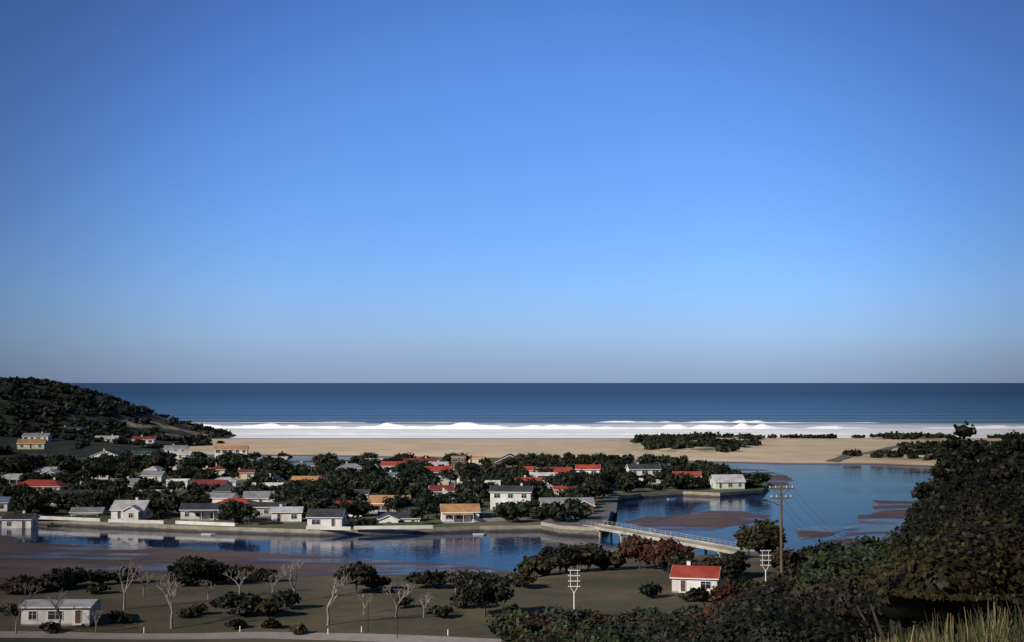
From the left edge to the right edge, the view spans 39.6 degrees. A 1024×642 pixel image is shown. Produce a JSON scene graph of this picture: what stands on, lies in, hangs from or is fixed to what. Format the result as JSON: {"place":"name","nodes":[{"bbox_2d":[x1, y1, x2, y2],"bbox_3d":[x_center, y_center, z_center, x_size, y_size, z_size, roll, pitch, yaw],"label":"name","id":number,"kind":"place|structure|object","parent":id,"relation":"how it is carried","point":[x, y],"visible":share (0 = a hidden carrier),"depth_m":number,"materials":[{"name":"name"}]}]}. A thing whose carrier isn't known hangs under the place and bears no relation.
{"place":"outdoors","nodes":[
{"label":"outdoors","id":0,"kind":"place"},
{"bbox_2d":[0,535,16,541],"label":"sandbar","id":1,"kind":"structure","parent":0,"point":[5,538],"depth_m":363.56,"materials":[{"name":"brown sand"}]},
{"bbox_2d":[1,474,21,485],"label":"house","id":2,"kind":"structure","parent":0,"point":[12,479],"depth_m":530.00,"materials":[{"name":"paint"}]},
{"bbox_2d":[15,477,69,492],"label":"house","id":3,"kind":"structure","parent":0,"point":[40,485],"depth_m":489.39,"materials":[{"name":"paint"}]},
{"bbox_2d":[40,468,61,480],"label":"house","id":4,"kind":"structure","parent":0,"point":[50,471],"depth_m":554.81,"materials":[{"name":"paint"}]},
{"bbox_2d":[50,490,104,505],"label":"house","id":5,"kind":"structure","parent":0,"point":[62,492],"depth_m":446.64,"materials":[{"name":"paint"}]},
{"bbox_2d":[82,467,109,479],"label":"house","id":6,"kind":"structure","parent":0,"point":[107,477],"depth_m":560.57,"materials":[{"name":"paint"}]},
{"bbox_2d":[0,382,236,460],"bbox_3d":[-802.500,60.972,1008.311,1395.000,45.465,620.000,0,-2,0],"label":"headland hill","id":7,"kind":"structure","parent":0,"point":[58,446],"depth_m":938.13,"materials":[{"name":"green plant"}]},
{"bbox_2d":[16,437,47,449],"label":"house","id":8,"kind":"structure","parent":7,"relation":"on","point":[29,444],"depth_m":652.17,"materials":[{"name":"paint"}]},
{"bbox_2d":[22,432,51,440],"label":"hill house","id":9,"kind":"structure","parent":7,"relation":"on","point":[47,436],"depth_m":787.39,"materials":[{"name":"paint"}]},
{"bbox_2d":[26,453,48,456],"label":"house","id":10,"kind":"structure","parent":7,"relation":"on","point":[34,454],"depth_m":719.26,"materials":[{"name":"paint"}]},
{"bbox_2d":[58,426,83,430],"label":"hill house","id":11,"kind":"structure","parent":7,"relation":"on","point":[79,428],"depth_m":907.39,"materials":[{"name":"paint"}]},
{"bbox_2d":[89,448,125,459],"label":"house","id":12,"kind":"structure","parent":7,"relation":"on","point":[116,452],"depth_m":718.85,"materials":[{"name":"paint"}]},
{"bbox_2d":[95,434,120,442],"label":"hill house","id":13,"kind":"structure","parent":7,"relation":"on","point":[109,439],"depth_m":813.46,"materials":[{"name":"paint"}]},
{"bbox_2d":[0,376,231,447],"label":"trees","id":14,"kind":"object","parent":7,"relation":"on","point":[87,391],"visible":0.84,"depth_m":947.20,"materials":[{"name":"green plant"}]},
{"bbox_2d":[131,450,151,454],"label":"house","id":15,"kind":"structure","parent":7,"relation":"on","point":[142,452],"depth_m":741.07,"materials":[{"name":"paint"}]},
{"bbox_2d":[131,435,156,443],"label":"hill house","id":16,"kind":"structure","parent":7,"relation":"on","point":[150,439],"depth_m":838.26,"materials":[{"name":"paint"}]},
{"bbox_2d":[170,449,193,458],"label":"house","id":17,"kind":"structure","parent":7,"relation":"on","point":[180,454],"depth_m":740.04,"materials":[{"name":"paint"}]},
{"bbox_2d":[110,476,141,488],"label":"house","id":18,"kind":"structure","parent":0,"point":[132,481],"depth_m":500.96,"materials":[{"name":"paint"}]},
{"bbox_2d":[140,471,167,482],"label":"house","id":19,"kind":"structure","parent":0,"point":[160,476],"depth_m":543.14,"materials":[{"name":"paint"}]},
{"bbox_2d":[144,466,167,475],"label":"house","id":20,"kind":"structure","parent":0,"point":[155,468],"depth_m":580.48,"materials":[{"name":"paint"}]},
{"bbox_2d":[170,461,179,469],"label":"house","id":21,"kind":"structure","parent":0,"point":[175,467],"depth_m":613.64,"materials":[{"name":"paint"}]},
{"bbox_2d":[164,444,187,452],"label":"hill house","id":22,"kind":"structure","parent":0,"point":[171,448],"depth_m":782.25,"materials":[{"name":"paint"}]},
{"bbox_2d":[166,479,190,487],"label":"house","id":23,"kind":"structure","parent":0,"point":[187,481],"depth_m":510.05,"materials":[{"name":"paint"}]},
{"bbox_2d":[179,503,221,520],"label":"house","id":24,"kind":"structure","parent":0,"point":[200,511],"depth_m":397.36,"materials":[{"name":"paint"}]},
{"bbox_2d":[190,479,231,485],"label":"house","id":25,"kind":"structure","parent":0,"point":[208,481],"depth_m":490.61,"materials":[{"name":"paint"}]},
{"bbox_2d":[206,492,239,502],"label":"house","id":26,"kind":"structure","parent":0,"point":[215,497],"depth_m":438.81,"materials":[{"name":"paint"}]},
{"bbox_2d":[214,445,248,457],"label":"house","id":27,"kind":"structure","parent":0,"point":[221,449],"depth_m":740.06,"materials":[{"name":"paint"}]},
{"bbox_2d":[235,467,255,479],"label":"house","id":28,"kind":"structure","parent":0,"point":[244,474],"depth_m":560.27,"materials":[{"name":"paint"}]},
{"bbox_2d":[0,631,501,641],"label":"shore road","id":29,"kind":"structure","parent":0,"point":[278,635],"depth_m":213.94,"materials":[{"name":"grey asphalt"}]},
{"bbox_2d":[261,456,289,461],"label":"house","id":30,"kind":"structure","parent":0,"point":[287,458],"depth_m":653.91,"materials":[{"name":"paint"}]},
{"bbox_2d":[269,473,287,482],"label":"house","id":31,"kind":"structure","parent":0,"point":[280,479],"depth_m":519.82,"materials":[{"name":"paint"}]},
{"bbox_2d":[289,461,313,470],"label":"house","id":32,"kind":"structure","parent":0,"point":[307,463],"depth_m":606.57,"materials":[{"name":"paint"}]},
{"bbox_2d":[290,476,320,480],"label":"house","id":33,"kind":"structure","parent":0,"point":[295,478],"depth_m":509.03,"materials":[{"name":"paint"}]},
{"bbox_2d":[306,509,347,526],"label":"house","id":34,"kind":"structure","parent":0,"point":[325,517],"depth_m":375.72,"materials":[{"name":"paint"}]},
{"bbox_2d":[335,500,366,517],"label":"house","id":35,"kind":"structure","parent":0,"point":[338,502],"depth_m":407.25,"materials":[{"name":"paint"}]},
{"bbox_2d":[351,489,371,500],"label":"house","id":36,"kind":"structure","parent":0,"point":[367,492],"depth_m":453.72,"materials":[{"name":"paint"}]},
{"bbox_2d":[0,457,769,536],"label":"village ground","id":37,"kind":"structure","parent":0,"point":[261,525],"depth_m":389.62,"materials":[{"name":"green plant"}]},
{"bbox_2d":[0,497,12,511],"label":"house","id":38,"kind":"structure","parent":37,"relation":"on","point":[5,504],"depth_m":422.50,"materials":[{"name":"paint"}]},
{"bbox_2d":[32,467,59,475],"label":"house","id":39,"kind":"structure","parent":37,"relation":"on","point":[38,470],"depth_m":570.33,"materials":[{"name":"paint"}]},
{"bbox_2d":[69,507,107,515],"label":"house","id":40,"kind":"structure","parent":37,"relation":"on","point":[85,511],"depth_m":410.30,"materials":[{"name":"paint"}]},
{"bbox_2d":[109,497,152,519],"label":"house","id":41,"kind":"structure","parent":37,"relation":"on","point":[137,509],"depth_m":397.71,"materials":[{"name":"paint"}]},
{"bbox_2d":[212,463,227,475],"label":"house","id":42,"kind":"structure","parent":37,"relation":"on","point":[222,469],"depth_m":582.60,"materials":[{"name":"paint"}]},
{"bbox_2d":[212,484,236,492],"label":"house","id":43,"kind":"structure","parent":37,"relation":"on","point":[225,488],"depth_m":467.43,"materials":[{"name":"paint"}]},
{"bbox_2d":[214,477,238,486],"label":"house","id":44,"kind":"structure","parent":37,"relation":"on","point":[233,481],"depth_m":515.25,"materials":[{"name":"paint"}]},
{"bbox_2d":[217,498,255,511],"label":"house","id":45,"kind":"structure","parent":37,"relation":"on","point":[245,501],"depth_m":419.42,"materials":[{"name":"paint"}]},
{"bbox_2d":[242,491,274,501],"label":"house","id":46,"kind":"structure","parent":37,"relation":"on","point":[259,496],"depth_m":438.61,"materials":[{"name":"paint"}]},
{"bbox_2d":[248,502,287,516],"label":"house","id":47,"kind":"structure","parent":37,"relation":"on","point":[263,508],"depth_m":405.95,"materials":[{"name":"paint"}]},
{"bbox_2d":[252,482,283,486],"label":"house","id":48,"kind":"structure","parent":37,"relation":"on","point":[274,483],"depth_m":480.32,"materials":[{"name":"paint"}]},
{"bbox_2d":[39,516,511,529],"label":"garden walls","id":49,"kind":"structure","parent":37,"relation":"on","point":[233,524],"depth_m":383.51,"materials":[{"name":"paint"}]},
{"bbox_2d":[270,504,303,521],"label":"house","id":50,"kind":"structure","parent":37,"relation":"on","point":[280,513],"depth_m":390.64,"materials":[{"name":"paint"}]},
{"bbox_2d":[337,461,362,471],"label":"house","id":51,"kind":"structure","parent":37,"relation":"on","point":[354,466],"depth_m":590.57,"materials":[{"name":"paint"}]},
{"bbox_2d":[0,438,771,525],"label":"island trees","id":52,"kind":"object","parent":37,"relation":"on","point":[402,489],"depth_m":495.00,"materials":[{"name":"green plant"}]},
{"bbox_2d":[367,495,411,512],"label":"house","id":53,"kind":"structure","parent":37,"relation":"on","point":[376,502],"depth_m":419.50,"materials":[{"name":"paint"}]},
{"bbox_2d":[384,470,399,479],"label":"house","id":54,"kind":"structure","parent":37,"relation":"on","point":[391,473],"depth_m":540.82,"materials":[{"name":"paint"}]},
{"bbox_2d":[377,511,420,522],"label":"house","id":55,"kind":"structure","parent":37,"relation":"on","point":[392,516],"depth_m":392.10,"materials":[{"name":"paint"}]},
{"bbox_2d":[438,488,452,495],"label":"house","id":56,"kind":"structure","parent":37,"relation":"on","point":[443,491],"depth_m":452.62,"materials":[{"name":"paint"}]},
{"bbox_2d":[439,475,454,487],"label":"house","id":57,"kind":"structure","parent":37,"relation":"on","point":[446,481],"depth_m":512.24,"materials":[{"name":"paint"}]},
{"bbox_2d":[439,504,480,522],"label":"house","id":58,"kind":"structure","parent":37,"relation":"on","point":[459,513],"depth_m":390.69,"materials":[{"name":"paint"}]},
{"bbox_2d":[551,485,573,494],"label":"house","id":59,"kind":"structure","parent":37,"relation":"on","point":[554,488],"depth_m":472.56,"materials":[{"name":"paint"}]},
{"bbox_2d":[538,497,595,512],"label":"house","id":60,"kind":"structure","parent":37,"relation":"on","point":[588,501],"depth_m":413.75,"materials":[{"name":"paint"}]},
{"bbox_2d":[583,520,755,556],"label":"bridge","id":61,"kind":"structure","parent":37,"relation":"on","point":[708,545],"depth_m":341.08,"materials":[{"name":"concrete"}]},
{"bbox_2d":[709,474,745,489],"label":"house","id":62,"kind":"structure","parent":37,"relation":"on","point":[726,481],"depth_m":510.63,"materials":[{"name":"paint"}]},
{"bbox_2d":[380,461,405,469],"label":"house","id":63,"kind":"structure","parent":0,"point":[385,464],"depth_m":606.80,"materials":[{"name":"paint"}]},
{"bbox_2d":[404,456,438,461],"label":"house","id":64,"kind":"structure","parent":0,"point":[429,459],"depth_m":635.42,"materials":[{"name":"paint"}]},
{"bbox_2d":[425,466,451,475],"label":"house","id":65,"kind":"structure","parent":0,"point":[435,469],"depth_m":566.87,"materials":[{"name":"paint"}]},
{"bbox_2d":[428,460,448,465],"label":"house","id":66,"kind":"structure","parent":0,"point":[439,463],"depth_m":611.00,"materials":[{"name":"paint"}]},
{"bbox_2d":[428,483,454,492],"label":"house","id":67,"kind":"structure","parent":0,"point":[436,488],"depth_m":466.44,"materials":[{"name":"paint"}]},
{"bbox_2d":[0,542,890,641],"bbox_3d":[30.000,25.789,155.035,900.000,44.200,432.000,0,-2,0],"label":"terrain","id":68,"kind":"structure","parent":0,"point":[609,591],"depth_m":256.81,"materials":[{"name":"green plant"}]},
{"bbox_2d":[1,561,463,632],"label":"bare trees","id":69,"kind":"object","parent":68,"relation":"on","point":[331,601],"visible":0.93,"depth_m":230.81,"materials":[{"name":"grey plant"}]},
{"bbox_2d":[143,626,448,634],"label":"fence posts","id":70,"kind":"object","parent":68,"relation":"on","point":[327,630],"visible":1,"depth_m":217.79,"materials":[{"name":"paint"}]},
{"bbox_2d":[368,576,405,637],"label":"park lamp posts","id":71,"kind":"object","parent":68,"relation":"on","point":[397,604],"visible":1,"depth_m":213.26,"materials":[{"name":"metal"}]},
{"bbox_2d":[0,518,846,641],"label":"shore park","id":72,"kind":"structure","parent":68,"relation":"on","point":[475,592],"depth_m":258.56,"materials":[{"name":"green plant"}]},
{"bbox_2d":[19,599,103,625],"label":"house","id":73,"kind":"structure","parent":72,"relation":"on","point":[75,612],"depth_m":221.77,"materials":[{"name":"paint"}]},
{"bbox_2d":[0,521,842,641],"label":"bushes","id":74,"kind":"object","parent":72,"relation":"on","point":[547,572],"visible":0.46,"depth_m":261.68,"materials":[{"name":"green plant"}]},
{"bbox_2d":[568,569,579,608],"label":"floodlight pole","id":75,"kind":"object","parent":68,"relation":"on","point":[570,575],"visible":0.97,"depth_m":221.92,"materials":[{"name":"white metal"}]},
{"bbox_2d":[669,560,722,592],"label":"house","id":76,"kind":"structure","parent":68,"relation":"on","point":[688,576],"depth_m":258.29,"materials":[{"name":"paint"}]},
{"bbox_2d":[760,550,770,580],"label":"floodlight pole","id":77,"kind":"object","parent":68,"relation":"on","point":[762,555],"visible":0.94,"depth_m":245.94,"materials":[{"name":"white metal"}]},
{"bbox_2d":[525,420,1023,641],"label":"hillside bushes","id":78,"kind":"object","parent":68,"relation":"on","point":[822,581],"depth_m":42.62,"materials":[{"name":"green plant"}]},
{"bbox_2d":[760,484,793,572],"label":"power pole","id":79,"kind":"object","parent":68,"relation":"on","point":[781,536],"visible":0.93,"depth_m":119.30,"materials":[{"name":"brown wood"}]},
{"bbox_2d":[266,486,1023,617],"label":"power wires","id":80,"kind":"object","parent":79,"relation":"attached to","point":[700,509],"visible":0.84,"depth_m":109.88,"materials":[{"name":"metal"}]},
{"bbox_2d":[844,589,1023,641],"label":"dry grass tufts","id":81,"kind":"object","parent":68,"relation":"on","point":[990,633],"visible":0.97,"depth_m":22.73,"materials":[{"name":"plant"}]},
{"bbox_2d":[238,473,670,521],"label":"island roads","id":82,"kind":"structure","parent":0,"point":[610,501],"depth_m":446.90,"materials":[{"name":"grey asphalt"}]},
{"bbox_2d":[451,455,465,469],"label":"house","id":83,"kind":"structure","parent":0,"point":[455,459],"depth_m":621.33,"materials":[{"name":"paint"}]},
{"bbox_2d":[0,456,949,571],"bbox_3d":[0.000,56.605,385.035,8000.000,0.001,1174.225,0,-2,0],"label":"lagoon water","id":84,"kind":"structure","parent":0,"point":[837,495],"depth_m":376.35,"materials":[{"name":"blue liquid"}]},
{"bbox_2d":[0,510,39,528],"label":"house","id":85,"kind":"structure","parent":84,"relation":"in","point":[23,519],"depth_m":389.96,"materials":[{"name":"paint"}]},
{"bbox_2d":[469,456,485,464],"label":"house","id":86,"kind":"structure","parent":0,"point":[475,459],"depth_m":663.64,"materials":[{"name":"paint"}]},
{"bbox_2d":[469,480,500,494],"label":"house","id":87,"kind":"structure","parent":0,"point":[496,481],"depth_m":487.59,"materials":[{"name":"paint"}]},
{"bbox_2d":[495,453,523,467],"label":"house","id":88,"kind":"structure","parent":0,"point":[509,455],"depth_m":632.90,"materials":[{"name":"paint"}]},
{"bbox_2d":[489,483,533,509],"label":"house","id":89,"kind":"structure","parent":0,"point":[499,494],"depth_m":427.58,"materials":[{"name":"paint"}]},
{"bbox_2d":[0,0,1023,382],"label":"sky","id":90,"kind":"structure","parent":0,"point":[192,191],"materials":[{"name":"blue"}]},
{"bbox_2d":[514,475,541,481],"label":"house","id":91,"kind":"structure","parent":0,"point":[535,478],"depth_m":506.69,"materials":[{"name":"paint"}]},
{"bbox_2d":[524,466,532,473],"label":"house","id":92,"kind":"structure","parent":0,"point":[529,468],"depth_m":575.31,"materials":[{"name":"paint"}]},
{"bbox_2d":[530,470,554,476],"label":"house","id":93,"kind":"structure","parent":0,"point":[535,474],"depth_m":538.68,"materials":[{"name":"paint"}]},
{"bbox_2d":[537,476,551,487],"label":"house","id":94,"kind":"structure","parent":0,"point":[543,479],"depth_m":516.74,"materials":[{"name":"paint"}]},
{"bbox_2d":[69,383,1023,437],"bbox_3d":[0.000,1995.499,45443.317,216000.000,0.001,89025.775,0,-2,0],"label":"sea water","id":95,"kind":"structure","parent":0,"point":[904,405],"depth_m":2343.32,"materials":[{"name":"blue liquid"}]},
{"bbox_2d":[218,420,873,422],"bbox_3d":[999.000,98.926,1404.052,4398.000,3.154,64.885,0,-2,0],"label":"surf breaker","id":96,"kind":"object","parent":95,"relation":"on","point":[742,421],"visible":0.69,"depth_m":1407.06,"materials":[{"name":"liquid"}]},
{"bbox_2d":[203,422,1023,428],"bbox_3d":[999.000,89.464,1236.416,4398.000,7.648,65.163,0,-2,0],"label":"surf","id":97,"kind":"structure","parent":95,"relation":"on","point":[465,425],"depth_m":1219.92,"materials":[{"name":"liquid"}]},
{"bbox_2d":[232,432,1004,434],"bbox_3d":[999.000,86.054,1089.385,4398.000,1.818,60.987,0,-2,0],"label":"surf breaker","id":98,"kind":"object","parent":95,"relation":"on","point":[590,433],"visible":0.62,"depth_m":1092.64,"materials":[{"name":"liquid"}]},
{"bbox_2d":[537,467,571,475],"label":"house","id":99,"kind":"structure","parent":0,"point":[564,469],"depth_m":562.32,"materials":[{"name":"paint"}]},
{"bbox_2d":[541,510,610,536],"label":"riverbank","id":100,"kind":"structure","parent":0,"point":[596,517],"depth_m":380.49,"materials":[{"name":"beige concrete"}]},
{"bbox_2d":[160,436,1001,466],"bbox_3d":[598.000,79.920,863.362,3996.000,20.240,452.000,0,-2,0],"label":"beach sand","id":101,"kind":"structure","parent":0,"point":[808,451],"depth_m":825.62,"materials":[{"name":"beige sand"}]},
{"bbox_2d":[630,431,1023,460],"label":"bushes","id":102,"kind":"object","parent":101,"relation":"on","point":[896,454],"visible":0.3,"depth_m":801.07,"materials":[{"name":"green plant"}]},
{"bbox_2d":[575,464,600,473],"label":"house","id":103,"kind":"structure","parent":0,"point":[591,469],"depth_m":538.58,"materials":[{"name":"paint"}]},
{"bbox_2d":[625,462,661,483],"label":"house","id":104,"kind":"structure","parent":0,"point":[642,469],"depth_m":538.60,"materials":[{"name":"paint"}]},
{"bbox_2d":[672,471,701,477],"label":"house","id":105,"kind":"structure","parent":0,"point":[696,473],"depth_m":540.53,"materials":[{"name":"paint"}]},
{"bbox_2d":[622,511,770,530],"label":"sandbar","id":106,"kind":"structure","parent":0,"point":[706,521],"depth_m":408.12,"materials":[{"name":"brown sand"}]},
{"bbox_2d":[732,469,793,485],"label":"mudflat","id":107,"kind":"structure","parent":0,"point":[777,479],"depth_m":594.33,"materials":[{"name":"brown soil"}]},
{"bbox_2d":[794,525,843,539],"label":"sandbar","id":108,"kind":"structure","parent":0,"point":[819,531],"depth_m":379.01,"materials":[{"name":"brown sand"}]},
{"bbox_2d":[826,444,915,461],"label":"dune road","id":109,"kind":"structure","parent":0,"point":[840,458],"depth_m":725.34,"materials":[{"name":"grey asphalt"}]},
{"bbox_2d":[830,499,916,546],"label":"sandbar","id":110,"kind":"structure","parent":0,"point":[888,516],"depth_m":404.68,"materials":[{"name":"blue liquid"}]}
]}

